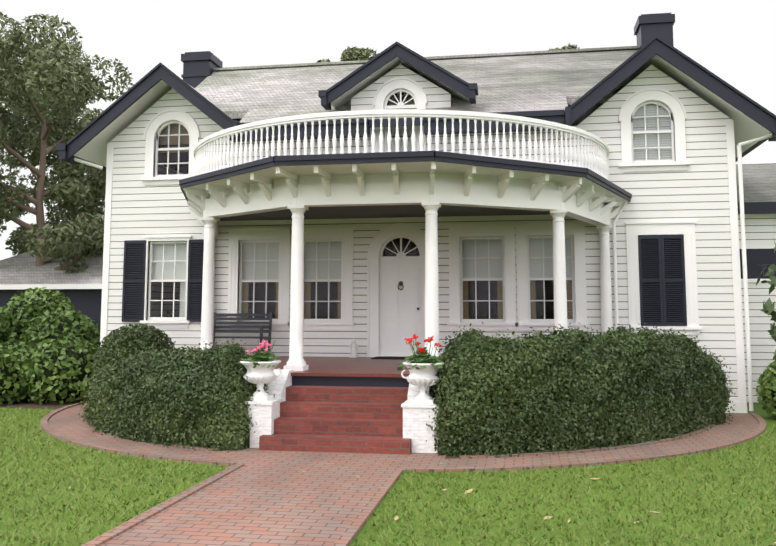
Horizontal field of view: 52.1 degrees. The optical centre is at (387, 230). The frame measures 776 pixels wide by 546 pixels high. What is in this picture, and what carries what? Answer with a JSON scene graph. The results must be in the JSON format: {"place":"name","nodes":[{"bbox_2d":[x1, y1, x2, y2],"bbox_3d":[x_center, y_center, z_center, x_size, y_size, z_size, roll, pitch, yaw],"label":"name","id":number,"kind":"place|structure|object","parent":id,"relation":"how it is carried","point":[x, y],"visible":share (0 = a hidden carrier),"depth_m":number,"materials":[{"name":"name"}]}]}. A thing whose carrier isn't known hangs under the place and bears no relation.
{"place":"outdoors","nodes":[
{"label":"outdoors","id":0,"kind":"place"},
{"bbox_2d":[0,395,458,458],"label":"hedge bed soil","id":1,"kind":"structure","parent":0,"point":[25,403],"depth_m":16.44,"materials":[{"name":"brown soil"}]},
{"bbox_2d":[0,287,174,404],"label":"shrub","id":2,"kind":"object","parent":1,"relation":"on","point":[29,345],"depth_m":17.17,"materials":[{"name":"green plant"}]},
{"bbox_2d":[92,323,176,373],"bbox_3d":[-4.950,2.587,15.602,1.620,1.549,1.621,-1,-6,9],"label":"topiary ball","id":3,"kind":"object","parent":1,"relation":"on","point":[110,339],"depth_m":15.24,"materials":[{"name":"green plant"}]},
{"bbox_2d":[78,337,274,452],"bbox_3d":[-3.569,2.497,12.949,2.047,1.551,5.015,5,-8,-42],"label":"hedge","id":4,"kind":"object","parent":1,"relation":"on","point":[107,384],"depth_m":11.63,"materials":[{"name":"green plant"}]},
{"bbox_2d":[425,322,735,457],"bbox_3d":[3.366,2.339,12.726,6.902,1.822,2.528,5,-8,-41],"label":"hedge","id":5,"kind":"object","parent":1,"relation":"on","point":[671,356],"depth_m":11.11,"materials":[{"name":"green plant"}]},
{"bbox_2d":[317,46,378,62],"bbox_3d":[-1.611,-1.164,31.512,3.584,12.644,3.820,-1,-6,9],"label":"tree","id":6,"kind":"object","parent":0,"point":[352,54],"depth_m":31.39,"materials":[{"name":"green plant"}]},
{"bbox_2d":[0,403,775,545],"bbox_3d":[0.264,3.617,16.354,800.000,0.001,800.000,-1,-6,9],"label":"lawn ground","id":7,"kind":"structure","parent":0,"point":[763,414],"depth_m":8.14,"materials":[{"name":"green plant"}]},
{"bbox_2d":[0,38,60,235],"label":"tree","id":8,"kind":"object","parent":7,"relation":"on","point":[18,120],"depth_m":32.21,"materials":[{"name":"green plant"}]},
{"bbox_2d":[0,107,106,255],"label":"tree","id":9,"kind":"object","parent":7,"relation":"on","point":[17,238],"depth_m":33.41,"materials":[{"name":"green plant"}]},
{"bbox_2d":[0,12,133,272],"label":"tree","id":10,"kind":"object","parent":7,"relation":"on","point":[37,71],"depth_m":25.43,"materials":[{"name":"green plant"}]},
{"bbox_2d":[47,158,105,253],"bbox_3d":[-9.392,0.338,28.346,5.966,9.001,5.013,-1,-6,9],"label":"tree","id":11,"kind":"object","parent":7,"relation":"on","point":[74,193],"depth_m":27.21,"materials":[{"name":"green plant"}]},
{"bbox_2d":[151,165,182,316],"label":"window panes","id":12,"kind":"structure","parent":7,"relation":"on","point":[167,289],"depth_m":20.46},
{"bbox_2d":[122,235,686,325],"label":"shutters","id":13,"kind":"object","parent":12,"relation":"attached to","point":[662,284],"visible":0.88,"depth_m":15.80,"materials":[{"name":"black wood"}]},
{"bbox_2d":[398,281,418,309],"bbox_3d":[0.428,2.330,16.455,0.462,2.580,0.108,-1,-6,9],"label":"hardware piece","id":14,"kind":"object","parent":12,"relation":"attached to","point":[400,283],"depth_m":16.61,"materials":[{"name":"black metal"}]},
{"bbox_2d":[152,104,671,318],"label":"curtains","id":15,"kind":"object","parent":12,"relation":"attached to","point":[536,264],"depth_m":17.05,"materials":[{"name":"white fabric"}]},
{"bbox_2d":[56,35,775,168],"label":"roofs","id":16,"kind":"structure","parent":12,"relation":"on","point":[572,87],"depth_m":17.33,"materials":[{"name":"grey"}]},
{"bbox_2d":[181,13,674,87],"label":"chimneys","id":17,"kind":"object","parent":16,"relation":"on","point":[198,67],"visible":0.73,"depth_m":19.59,"materials":[{"name":"black brick"}]},
{"bbox_2d":[0,163,775,402],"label":"outbuildings","id":18,"kind":"structure","parent":7,"relation":"on","point":[82,290],"depth_m":17.64,"materials":[{"name":"white wood"}]},
{"bbox_2d":[41,401,765,545],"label":"brick paths","id":19,"kind":"structure","parent":7,"relation":"on","point":[252,497],"depth_m":9.11,"materials":[{"name":"red brick"}]},
{"bbox_2d":[245,369,439,454],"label":"front steps","id":20,"kind":"structure","parent":19,"relation":"on","point":[289,416],"depth_m":11.25,"materials":[{"name":"brick"}]},
{"bbox_2d":[240,360,281,400],"bbox_3d":[-1.865,2.178,11.584,0.596,0.560,0.596,4,-7,-35],"label":"urn","id":21,"kind":"object","parent":20,"relation":"on","point":[261,375],"visible":0.81,"depth_m":11.43,"materials":[{"name":"white stone"}]},
{"bbox_2d":[236,339,281,367],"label":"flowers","id":22,"kind":"object","parent":21,"relation":"in","point":[262,354],"visible":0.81,"depth_m":11.55,"materials":[{"name":"green"}]},
{"bbox_2d":[401,362,443,403],"bbox_3d":[0.503,2.138,11.193,0.596,0.560,0.596,4,-7,-35],"label":"urn","id":23,"kind":"object","parent":20,"relation":"on","point":[423,378],"visible":0.88,"depth_m":11.04,"materials":[{"name":"white stone"}]},
{"bbox_2d":[397,334,445,370],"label":"potted flowers","id":24,"kind":"object","parent":23,"relation":"in","point":[422,357],"visible":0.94,"depth_m":11.18,"materials":[{"name":"green"}]},
{"bbox_2d":[33,462,775,544],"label":"fallen leaves","id":25,"kind":"object","parent":7,"relation":"on","point":[467,491],"visible":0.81,"depth_m":7.60,"materials":[{"name":"beige plant"}]},
{"bbox_2d":[179,151,631,386],"bbox_3d":[-0.122,1.201,14.141,9.405,4.250,4.990,-1,-6,9],"label":"porch","id":26,"kind":"object","parent":7,"relation":"on","point":[429,186],"visible":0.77,"depth_m":12.91,"materials":[{"name":"white paint"}]},
{"bbox_2d":[213,312,271,352],"bbox_3d":[-3.136,2.171,16.475,1.300,0.949,0.713,-1,-6,9],"label":"bench","id":27,"kind":"object","parent":26,"relation":"on","point":[266,322],"visible":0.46,"depth_m":16.75,"materials":[{"name":"grey"}]},
{"bbox_2d":[349,339,357,357],"bbox_3d":[-0.709,2.426,16.415,0.170,0.382,0.160,-1,-6,9],"label":"cherub statue","id":28,"kind":"object","parent":26,"relation":"on","point":[353,348],"visible":1,"depth_m":16.37,"materials":[{"name":"white stone"}]},
{"bbox_2d":[371,356,412,359],"bbox_3d":[0.189,2.563,16.006,0.960,0.024,0.640,-1,-6,9],"label":"door mat","id":29,"kind":"object","parent":26,"relation":"on","point":[386,357],"depth_m":15.93,"materials":[{"name":"black rubber"}]},
{"bbox_2d":[194,109,608,179],"bbox_3d":[-0.086,-1.365,14.749,8.600,1.000,4.275,-1,-6,9],"label":"balcony balustrade","id":30,"kind":"object","parent":26,"relation":"on","point":[597,161],"visible":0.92,"depth_m":13.10,"materials":[{"name":"white paint"}]},
{"bbox_2d":[74,133,771,410],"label":"downpipes","id":31,"kind":"object","parent":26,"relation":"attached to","point":[745,279],"visible":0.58,"depth_m":15.54,"materials":[{"name":"white metal"}]},
{"bbox_2d":[755,349,775,417],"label":"shrub","id":32,"kind":"object","parent":7,"relation":"on","point":[764,386],"depth_m":14.30,"materials":[{"name":"green plant"}]},
{"bbox_2d":[0,0,775,259],"label":"sky","id":33,"kind":"structure","parent":0,"point":[735,40],"materials":[{"name":"white"}]},
{"bbox_2d":[158,92,670,318],"bbox_3d":[0.685,0.356,19.242,13.300,6.480,4.855,-1,-6,9],"label":"house interior","id":34,"kind":"object","parent":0,"point":[322,295],"depth_m":21.34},
{"bbox_2d":[107,64,737,400],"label":"house wall","id":35,"kind":"structure","parent":0,"point":[698,189],"depth_m":16.44,"materials":[{"name":"white wood"}]},
{"bbox_2d":[100,77,746,412],"bbox_3d":[0.266,0.166,16.720,13.460,6.940,0.260,-1,-6,9],"label":"house window trim","id":36,"kind":"structure","parent":35,"relation":"attached to","point":[395,317],"depth_m":16.54,"materials":[{"name":"white wood"}]},
{"bbox_2d":[150,92,667,318],"bbox_3d":[0.245,-0.572,16.872,11.155,4.900,0.020,-1,-6,9],"label":"window glass","id":37,"kind":"object","parent":36,"relation":"in","point":[390,243],"depth_m":16.93,"materials":[{"name":"clear glass"}]},
{"bbox_2d":[549,43,579,49],"bbox_3d":[6.697,-1.180,30.445,3.333,12.448,3.279,-1,-6,9],"label":"tree","id":38,"kind":"object","parent":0,"point":[569,47],"visible":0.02,"depth_m":30.72,"materials":[{"name":"green plant"}]},
{"bbox_2d":[755,241,775,341],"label":"branch","id":39,"kind":"object","parent":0,"point":[768,307],"visible":1,"depth_m":11.62,"materials":[{"name":"green plant"}]}
]}

